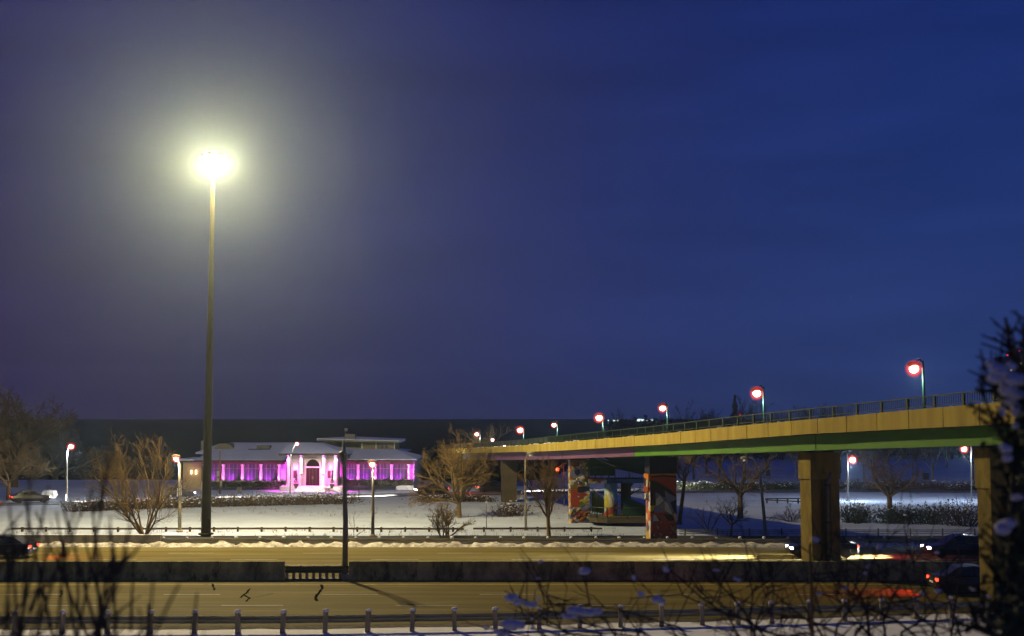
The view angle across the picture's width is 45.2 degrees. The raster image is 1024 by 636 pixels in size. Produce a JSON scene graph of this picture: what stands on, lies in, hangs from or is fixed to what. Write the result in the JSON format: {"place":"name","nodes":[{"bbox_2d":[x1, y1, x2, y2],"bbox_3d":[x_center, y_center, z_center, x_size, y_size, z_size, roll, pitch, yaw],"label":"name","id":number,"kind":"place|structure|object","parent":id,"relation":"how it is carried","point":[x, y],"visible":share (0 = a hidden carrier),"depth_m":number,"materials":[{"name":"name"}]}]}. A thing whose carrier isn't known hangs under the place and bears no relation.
{"place":"outdoors","nodes":[
{"label":"outdoors","id":0,"kind":"place"},
{"bbox_2d":[0,419,973,479],"bbox_3d":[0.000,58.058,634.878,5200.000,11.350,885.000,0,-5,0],"label":"lake","id":1,"kind":"structure","parent":0,"point":[183,438],"depth_m":666.74,"materials":[{"name":"liquid"}]},
{"bbox_2d":[1,489,976,505],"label":"lakeshore road","id":2,"kind":"structure","parent":0,"point":[539,492],"depth_m":166.44,"materials":[{"name":"grey asphalt"}]},
{"bbox_2d":[9,490,50,502],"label":"car","id":3,"kind":"object","parent":2,"relation":"on","point":[17,497],"visible":0.83,"depth_m":143.96,"materials":[{"name":"black paint"}]},
{"bbox_2d":[163,486,195,497],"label":"car","id":4,"kind":"object","parent":2,"relation":"on","point":[189,493],"visible":0.49,"depth_m":153.08,"materials":[{"name":"black paint"}]},
{"bbox_2d":[414,483,448,494],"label":"car","id":5,"kind":"object","parent":2,"relation":"on","point":[425,489],"visible":0.62,"depth_m":160.96,"materials":[{"name":"black paint"}]},
{"bbox_2d":[475,481,500,492],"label":"car","id":6,"kind":"object","parent":2,"relation":"on","point":[491,486],"visible":0.63,"depth_m":165.89,"materials":[{"name":"black paint"}]},
{"bbox_2d":[0,580,979,626],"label":"road","id":7,"kind":"structure","parent":0,"point":[296,600],"depth_m":62.26,"materials":[{"name":"asphalt"}]},
{"bbox_2d":[48,605,805,605],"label":"lane markings","id":8,"kind":"object","parent":7,"relation":"on","point":[404,605],"visible":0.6,"depth_m":59.20,"materials":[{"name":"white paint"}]},
{"bbox_2d":[0,584,927,584],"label":"edge line","id":9,"kind":"object","parent":7,"relation":"on","point":[459,584],"visible":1,"depth_m":66.71,"materials":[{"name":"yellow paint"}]},
{"bbox_2d":[5,594,976,594],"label":"lane markings","id":10,"kind":"object","parent":7,"relation":"on","point":[480,594],"visible":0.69,"depth_m":62.91,"materials":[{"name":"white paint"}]},
{"bbox_2d":[927,563,979,594],"bbox_3d":[23.963,13.512,63.708,4.465,1.430,2.020,0,-5,0],"label":"car","id":11,"kind":"object","parent":7,"relation":"on","point":[970,575],"visible":0.37,"depth_m":62.96,"materials":[{"name":"black paint"}]},
{"bbox_2d":[0,455,1001,635],"bbox_3d":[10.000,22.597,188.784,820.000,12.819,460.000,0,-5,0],"label":"ground","id":12,"kind":"structure","parent":0,"point":[957,469],"depth_m":120.63,"materials":[{"name":"white snow"}]},
{"bbox_2d":[0,425,56,499],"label":"bare tree","id":13,"kind":"object","parent":12,"relation":"on","point":[26,455],"visible":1,"depth_m":150.40,"materials":[{"name":"brown plant"}]},
{"bbox_2d":[0,384,82,486],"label":"bare tree","id":14,"kind":"object","parent":12,"relation":"on","point":[48,430],"visible":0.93,"depth_m":181.84,"materials":[{"name":"brown plant"}]},
{"bbox_2d":[1,418,113,479],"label":"bare tree","id":15,"kind":"object","parent":12,"relation":"on","point":[58,463],"visible":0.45,"depth_m":232.38,"materials":[{"name":"brown plant"}]},
{"bbox_2d":[65,443,73,501],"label":"street lamp","id":16,"kind":"object","parent":12,"relation":"on","point":[71,445],"visible":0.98,"depth_m":146.68,"materials":[{"name":"metal"}]},
{"bbox_2d":[57,495,94,512],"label":"shrub","id":17,"kind":"object","parent":12,"relation":"on","point":[73,507],"visible":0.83,"depth_m":130.41,"materials":[{"name":"brown plant"}]},
{"bbox_2d":[0,534,161,543],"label":"concrete barrier","id":18,"kind":"object","parent":12,"relation":"on","point":[120,538],"visible":0.59,"depth_m":87.70,"materials":[{"name":"grey concrete"}]},
{"bbox_2d":[0,452,204,635],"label":"twiggy shrub","id":19,"kind":"object","parent":12,"relation":"on","point":[99,623],"visible":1,"depth_m":3.73,"materials":[{"name":"brown plant"}]},
{"bbox_2d":[78,450,138,476],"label":"bare tree","id":20,"kind":"object","parent":12,"relation":"on","point":[118,458],"visible":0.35,"depth_m":248.34,"materials":[{"name":"brown plant"}]},
{"bbox_2d":[81,425,202,533],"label":"bare tree","id":21,"kind":"object","parent":12,"relation":"on","point":[124,506],"visible":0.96,"depth_m":98.44,"materials":[{"name":"brown plant"}]},
{"bbox_2d":[0,561,284,579],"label":"median barrier","id":22,"kind":"object","parent":12,"relation":"on","point":[216,570],"visible":0.81,"depth_m":68.63,"materials":[{"name":"concrete"}]},
{"bbox_2d":[172,454,182,531],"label":"street lamp","id":23,"kind":"object","parent":12,"relation":"on","point":[176,458],"visible":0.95,"depth_m":103.25,"materials":[{"name":"grey metal"}]},
{"bbox_2d":[198,151,226,536],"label":"mast light","id":24,"kind":"object","parent":12,"relation":"on","point":[208,157],"visible":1,"depth_m":98.02,"materials":[{"name":"metal"}]},
{"bbox_2d":[217,451,221,493],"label":"utility pole","id":25,"kind":"object","parent":12,"relation":"on","point":[219,478],"visible":0.87,"depth_m":163.98,"materials":[{"name":"grey metal"}]},
{"bbox_2d":[211,492,259,506],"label":"shrub","id":26,"kind":"object","parent":12,"relation":"on","point":[234,500],"visible":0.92,"depth_m":138.25,"materials":[{"name":"brown plant"}]},
{"bbox_2d":[219,492,252,506],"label":"shrub","id":27,"kind":"object","parent":12,"relation":"on","point":[241,502],"visible":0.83,"depth_m":138.89,"materials":[{"name":"brown plant"}]},
{"bbox_2d":[12,527,463,531],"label":"guard rail","id":28,"kind":"object","parent":12,"relation":"on","point":[238,528],"visible":0.74,"depth_m":103.25,"materials":[{"name":"grey metal"}]},
{"bbox_2d":[211,480,284,487],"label":"hedge","id":29,"kind":"object","parent":12,"relation":"on","point":[245,484],"visible":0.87,"depth_m":172.70,"materials":[{"name":"green plant"}]},
{"bbox_2d":[236,491,275,505],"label":"shrub","id":30,"kind":"object","parent":12,"relation":"on","point":[260,502],"visible":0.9,"depth_m":139.89,"materials":[{"name":"brown plant"}]},
{"bbox_2d":[253,488,286,505],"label":"shrub","id":31,"kind":"object","parent":12,"relation":"on","point":[269,503],"visible":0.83,"depth_m":140.92,"materials":[{"name":"brown plant"}]},
{"bbox_2d":[281,491,309,504],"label":"shrub","id":32,"kind":"object","parent":12,"relation":"on","point":[292,502],"visible":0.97,"depth_m":141.99,"materials":[{"name":"brown plant"}]},
{"bbox_2d":[177,428,423,491],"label":"pavilion","id":33,"kind":"structure","parent":12,"relation":"on","point":[313,464],"depth_m":175.02,"materials":[{"name":"paint"}]},
{"bbox_2d":[211,464,221,480],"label":"window","id":34,"kind":"structure","parent":33,"relation":"in","point":[215,467],"depth_m":175.04,"materials":[{"name":"purple glass"}]},
{"bbox_2d":[225,464,240,480],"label":"window","id":35,"kind":"structure","parent":33,"relation":"in","point":[233,471],"depth_m":175.04,"materials":[{"name":"purple glass"}]},
{"bbox_2d":[244,464,259,480],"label":"window","id":36,"kind":"structure","parent":33,"relation":"in","point":[252,471],"depth_m":175.04,"materials":[{"name":"purple glass"}]},
{"bbox_2d":[263,464,277,480],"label":"window","id":37,"kind":"structure","parent":33,"relation":"in","point":[270,471],"depth_m":175.04,"materials":[{"name":"purple glass"}]},
{"bbox_2d":[306,468,319,485],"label":"door","id":38,"kind":"structure","parent":33,"relation":"in","point":[314,472],"depth_m":171.19,"materials":[{"name":"brown wood"}]},
{"bbox_2d":[346,464,356,478],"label":"window","id":39,"kind":"structure","parent":33,"relation":"in","point":[351,469],"depth_m":175.04,"materials":[{"name":"purple glass"}]},
{"bbox_2d":[360,464,371,478],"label":"window","id":40,"kind":"structure","parent":33,"relation":"in","point":[365,469],"depth_m":175.04,"materials":[{"name":"purple glass"}]},
{"bbox_2d":[377,464,389,478],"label":"window","id":41,"kind":"structure","parent":33,"relation":"in","point":[383,470],"depth_m":175.04,"materials":[{"name":"purple glass"}]},
{"bbox_2d":[394,464,407,478],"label":"window","id":42,"kind":"structure","parent":33,"relation":"in","point":[400,470],"depth_m":175.04,"materials":[{"name":"purple glass"}]},
{"bbox_2d":[287,492,321,504],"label":"shrub","id":43,"kind":"object","parent":12,"relation":"on","point":[309,501],"visible":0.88,"depth_m":142.38,"materials":[{"name":"brown plant"}]},
{"bbox_2d":[284,565,348,579],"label":"gap rail","id":44,"kind":"object","parent":12,"relation":"on","point":[313,569],"visible":1,"depth_m":68.64,"materials":[{"name":"metal"}]},
{"bbox_2d":[309,489,338,504],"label":"shrub","id":45,"kind":"object","parent":12,"relation":"on","point":[324,499],"visible":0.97,"depth_m":142.69,"materials":[{"name":"brown plant"}]},
{"bbox_2d":[339,441,348,579],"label":"utility pole","id":46,"kind":"object","parent":12,"relation":"on","point":[344,575],"visible":0.93,"depth_m":68.87,"materials":[{"name":"metal"}]},
{"bbox_2d":[329,490,365,503],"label":"shrub","id":47,"kind":"object","parent":12,"relation":"on","point":[351,497],"visible":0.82,"depth_m":143.88,"materials":[{"name":"brown plant"}]},
{"bbox_2d":[367,460,376,535],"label":"street lamp","id":48,"kind":"object","parent":12,"relation":"on","point":[371,463],"visible":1,"depth_m":97.79,"materials":[{"name":"grey metal"}]},
{"bbox_2d":[341,479,413,485],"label":"hedge","id":49,"kind":"object","parent":12,"relation":"on","point":[379,482],"visible":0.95,"depth_m":172.73,"materials":[{"name":"green plant"}]},
{"bbox_2d":[422,502,476,538],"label":"shrub","id":50,"kind":"object","parent":12,"relation":"on","point":[445,518],"visible":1,"depth_m":96.27,"materials":[{"name":"brown plant"}]},
{"bbox_2d":[404,424,499,517],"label":"bare tree","id":51,"kind":"object","parent":12,"relation":"on","point":[461,472],"visible":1,"depth_m":121.05,"materials":[{"name":"brown plant"}]},
{"bbox_2d":[0,501,959,535],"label":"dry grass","id":52,"kind":"structure","parent":12,"relation":"on","point":[431,531],"depth_m":103.17,"materials":[{"name":"brown plant"}]},
{"bbox_2d":[38,540,925,546],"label":"snow bank","id":53,"kind":"structure","parent":12,"relation":"on","point":[222,543],"depth_m":86.57,"materials":[{"name":"white snow"}]},
{"bbox_2d":[0,611,970,629],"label":"gravel shoulder","id":54,"kind":"object","parent":12,"relation":"on","point":[363,626],"visible":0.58,"depth_m":53.56},
{"bbox_2d":[463,423,507,481],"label":"bare tree","id":55,"kind":"object","parent":12,"relation":"on","point":[489,479],"visible":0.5,"depth_m":190.90,"materials":[{"name":"brown plant"}]},
{"bbox_2d":[0,547,978,577],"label":"carriageway","id":56,"kind":"structure","parent":12,"relation":"on","point":[310,555],"depth_m":81.54,"materials":[{"name":"grey asphalt"}]},
{"bbox_2d":[0,534,38,558],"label":"car","id":57,"kind":"object","parent":56,"relation":"on","point":[20,538],"visible":0.39,"depth_m":79.32,"materials":[{"name":"black paint"}]},
{"bbox_2d":[93,559,978,559],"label":"lane markings","id":58,"kind":"object","parent":56,"relation":"on","point":[512,559],"visible":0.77,"depth_m":78.57,"materials":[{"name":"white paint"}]},
{"bbox_2d":[786,538,858,557],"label":"car","id":59,"kind":"object","parent":56,"relation":"on","point":[850,549],"visible":0.38,"depth_m":79.43,"materials":[{"name":"black paint"}]},
{"bbox_2d":[921,533,978,557],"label":"car","id":60,"kind":"object","parent":56,"relation":"on","point":[961,542],"visible":0.58,"depth_m":79.67,"materials":[{"name":"black paint"}]},
{"bbox_2d":[0,594,1003,633],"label":"guard rail","id":61,"kind":"object","parent":12,"relation":"on","point":[368,618],"visible":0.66,"depth_m":52.45,"materials":[{"name":"metal"}]},
{"bbox_2d":[483,500,523,516],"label":"shrub","id":62,"kind":"object","parent":12,"relation":"on","point":[507,511],"visible":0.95,"depth_m":122.15,"materials":[{"name":"brown plant"}]},
{"bbox_2d":[500,460,516,501],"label":"bridge pier","id":63,"kind":"structure","parent":12,"relation":"on","point":[508,470],"depth_m":146.30,"materials":[{"name":"concrete"}]},
{"bbox_2d":[433,387,1016,459],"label":"road bridge","id":64,"kind":"structure","parent":63,"relation":"on","point":[950,426],"depth_m":70.39,"materials":[{"name":"concrete"}]},
{"bbox_2d":[751,385,765,422],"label":"bridge lamp","id":65,"kind":"object","parent":64,"relation":"on","point":[756,391],"visible":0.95,"depth_m":82.23,"materials":[{"name":"grey metal"}]},
{"bbox_2d":[907,358,925,408],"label":"bridge lamp","id":66,"kind":"object","parent":64,"relation":"on","point":[914,366],"visible":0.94,"depth_m":67.42,"materials":[{"name":"grey metal"}]},
{"bbox_2d":[492,500,533,515],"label":"shrub","id":67,"kind":"object","parent":12,"relation":"on","point":[520,510],"visible":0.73,"depth_m":123.83,"materials":[{"name":"brown plant"}]},
{"bbox_2d":[520,451,534,530],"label":"street lamp","id":68,"kind":"object","parent":12,"relation":"on","point":[530,453],"visible":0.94,"depth_m":104.79,"materials":[{"name":"grey metal"}]},
{"bbox_2d":[473,527,601,531],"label":"guard rail","id":69,"kind":"object","parent":12,"relation":"on","point":[537,528],"visible":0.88,"depth_m":103.36,"materials":[{"name":"grey metal"}]},
{"bbox_2d":[514,452,572,535],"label":"bare tree","id":70,"kind":"object","parent":12,"relation":"on","point":[547,487],"visible":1,"depth_m":97.84,"materials":[{"name":"brown plant"}]},
{"bbox_2d":[161,536,939,544],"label":"guard rail","id":71,"kind":"object","parent":12,"relation":"on","point":[547,540],"visible":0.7,"depth_m":87.87,"materials":[{"name":"metal"}]},
{"bbox_2d":[567,459,589,522],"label":"mural pier","id":72,"kind":"structure","parent":12,"relation":"on","point":[579,503],"depth_m":112.68,"materials":[{"name":"paint"}]},
{"bbox_2d":[596,407,625,437],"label":"bare tree","id":73,"kind":"object","parent":12,"relation":"on","point":[618,425],"visible":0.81,"depth_m":298.74,"materials":[{"name":"brown plant"}]},
{"bbox_2d":[588,457,681,524],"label":"footbridge ramp","id":74,"kind":"structure","parent":12,"relation":"on","point":[632,511],"depth_m":112.07,"materials":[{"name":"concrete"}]},
{"bbox_2d":[644,456,676,538],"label":"mural pier","id":75,"kind":"structure","parent":12,"relation":"on","point":[660,496],"depth_m":93.70,"materials":[{"name":"paint"}]},
{"bbox_2d":[348,561,978,579],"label":"median barrier","id":76,"kind":"object","parent":12,"relation":"on","point":[458,570],"visible":0.66,"depth_m":68.63,"materials":[{"name":"concrete"}]},
{"bbox_2d":[650,413,693,460],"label":"bare tree","id":77,"kind":"object","parent":12,"relation":"on","point":[661,417],"visible":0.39,"depth_m":299.15,"materials":[{"name":"brown plant"}]},
{"bbox_2d":[669,455,698,521],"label":"bare tree","id":78,"kind":"object","parent":12,"relation":"on","point":[686,462],"visible":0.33,"depth_m":112.36,"materials":[{"name":"brown plant"}]},
{"bbox_2d":[669,399,716,461],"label":"bare tree","id":79,"kind":"object","parent":12,"relation":"on","point":[704,418],"visible":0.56,"depth_m":293.70,"materials":[{"name":"brown plant"}]},
{"bbox_2d":[687,500,730,530],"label":"shrub","id":80,"kind":"object","parent":12,"relation":"on","point":[712,508],"visible":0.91,"depth_m":103.08,"materials":[{"name":"brown plant"}]},
{"bbox_2d":[421,415,998,482],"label":"wood","id":81,"kind":"object","parent":12,"relation":"on","point":[521,463],"visible":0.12,"depth_m":304.69,"materials":[{"name":"brown plant"}]},
{"bbox_2d":[462,489,985,635],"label":"snow tipped bush","id":82,"kind":"object","parent":12,"relation":"on","point":[512,625],"visible":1,"depth_m":7.28,"materials":[{"name":"brown plant"}]},
{"bbox_2d":[714,495,750,535],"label":"bare tree","id":83,"kind":"object","parent":12,"relation":"on","point":[730,517],"visible":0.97,"depth_m":97.63,"materials":[{"name":"brown plant"}]},
{"bbox_2d":[725,395,743,460],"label":"conifer","id":84,"kind":"object","parent":12,"relation":"on","point":[734,409],"visible":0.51,"depth_m":294.82,"materials":[{"name":"green plant"}]},
{"bbox_2d":[692,453,782,517],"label":"bare tree","id":85,"kind":"object","parent":12,"relation":"on","point":[730,485],"visible":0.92,"depth_m":119.71,"materials":[{"name":"brown plant"}]},
{"bbox_2d":[731,396,773,461],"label":"bare tree","id":86,"kind":"object","parent":12,"relation":"on","point":[739,412],"visible":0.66,"depth_m":290.14,"materials":[{"name":"brown plant"}]},
{"bbox_2d":[740,456,768,534],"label":"street lamp","id":87,"kind":"object","parent":12,"relation":"on","point":[744,458],"visible":0.97,"depth_m":100.13,"materials":[{"name":"grey metal"}]},
{"bbox_2d":[751,452,788,475],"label":"bare tree","id":88,"kind":"object","parent":12,"relation":"on","point":[766,460],"visible":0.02,"depth_m":219.83,"materials":[{"name":"brown plant"}]},
{"bbox_2d":[766,501,800,522],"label":"bush","id":89,"kind":"object","parent":12,"relation":"on","point":[788,516],"visible":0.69,"depth_m":115.03,"materials":[{"name":"brown plant"}]},
{"bbox_2d":[771,480,799,489],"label":"shrub","id":90,"kind":"object","parent":12,"relation":"on","point":[791,487],"visible":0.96,"depth_m":172.50,"materials":[{"name":"green plant"}]},
{"bbox_2d":[786,452,797,480],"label":"bare tree","id":91,"kind":"object","parent":12,"relation":"on","point":[793,454],"visible":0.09,"depth_m":200.81,"materials":[{"name":"brown plant"}]},
{"bbox_2d":[798,451,840,560],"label":"bridge pier","id":92,"kind":"structure","parent":12,"relation":"on","point":[819,475],"depth_m":70.28,"materials":[{"name":"concrete"}]},
{"bbox_2d":[679,528,977,534],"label":"cable rail","id":93,"kind":"object","parent":12,"relation":"on","point":[845,531],"visible":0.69,"depth_m":99.20,"materials":[{"name":"grey metal"}]},
{"bbox_2d":[840,497,881,523],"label":"bush","id":94,"kind":"object","parent":12,"relation":"on","point":[857,518],"visible":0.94,"depth_m":114.05,"materials":[{"name":"green plant"}]},
{"bbox_2d":[851,449,872,480],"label":"bare tree","id":95,"kind":"object","parent":12,"relation":"on","point":[867,452],"visible":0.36,"depth_m":202.99,"materials":[{"name":"brown plant"}]},
{"bbox_2d":[852,448,928,519],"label":"bare tree","id":96,"kind":"object","parent":12,"relation":"on","point":[888,494],"visible":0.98,"depth_m":117.40,"materials":[{"name":"brown plant"}]},
{"bbox_2d":[864,496,932,524],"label":"bush","id":97,"kind":"object","parent":12,"relation":"on","point":[891,515],"visible":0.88,"depth_m":112.78,"materials":[{"name":"green plant"}]},
{"bbox_2d":[895,448,920,478],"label":"bare tree","id":98,"kind":"object","parent":12,"relation":"on","point":[911,450],"visible":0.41,"depth_m":210.09,"materials":[{"name":"brown plant"}]},
{"bbox_2d":[893,499,965,524],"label":"bush","id":99,"kind":"object","parent":12,"relation":"on","point":[931,516],"visible":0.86,"depth_m":111.91,"materials":[{"name":"green plant"}]},
{"bbox_2d":[912,447,948,479],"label":"bare tree","id":100,"kind":"object","parent":12,"relation":"on","point":[930,456],"visible":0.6,"depth_m":202.73,"materials":[{"name":"brown plant"}]},
{"bbox_2d":[904,493,977,526],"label":"bush","id":101,"kind":"object","parent":12,"relation":"on","point":[957,516],"visible":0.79,"depth_m":109.37,"materials":[{"name":"green plant"}]},
{"bbox_2d":[932,479,970,491],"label":"shrub","id":102,"kind":"object","parent":12,"relation":"on","point":[948,486],"visible":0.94,"depth_m":170.60,"materials":[{"name":"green plant"}]},
{"bbox_2d":[961,446,977,479],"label":"bare tree","id":103,"kind":"object","parent":12,"relation":"on","point":[967,452],"visible":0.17,"depth_m":205.22,"materials":[{"name":"brown plant"}]},
{"bbox_2d":[950,309,1023,635],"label":"snowy evergreen","id":104,"kind":"object","parent":12,"relation":"on","point":[1008,611],"visible":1,"depth_m":4.69,"materials":[{"name":"black plant"}]},
{"bbox_2d":[974,446,1010,600],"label":"bridge pier","id":105,"kind":"structure","parent":12,"relation":"on","point":[985,473],"depth_m":58.18,"materials":[{"name":"concrete"}]},
{"bbox_2d":[0,0,1023,418],"label":"sky","id":106,"kind":"structure","parent":0,"point":[424,209],"materials":[{"name":"blue"}]},
{"bbox_2d":[162,535,945,544],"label":"service road","id":107,"kind":"structure","parent":0,"point":[512,537],"depth_m":96.26,"materials":[{"name":"grey asphalt"}]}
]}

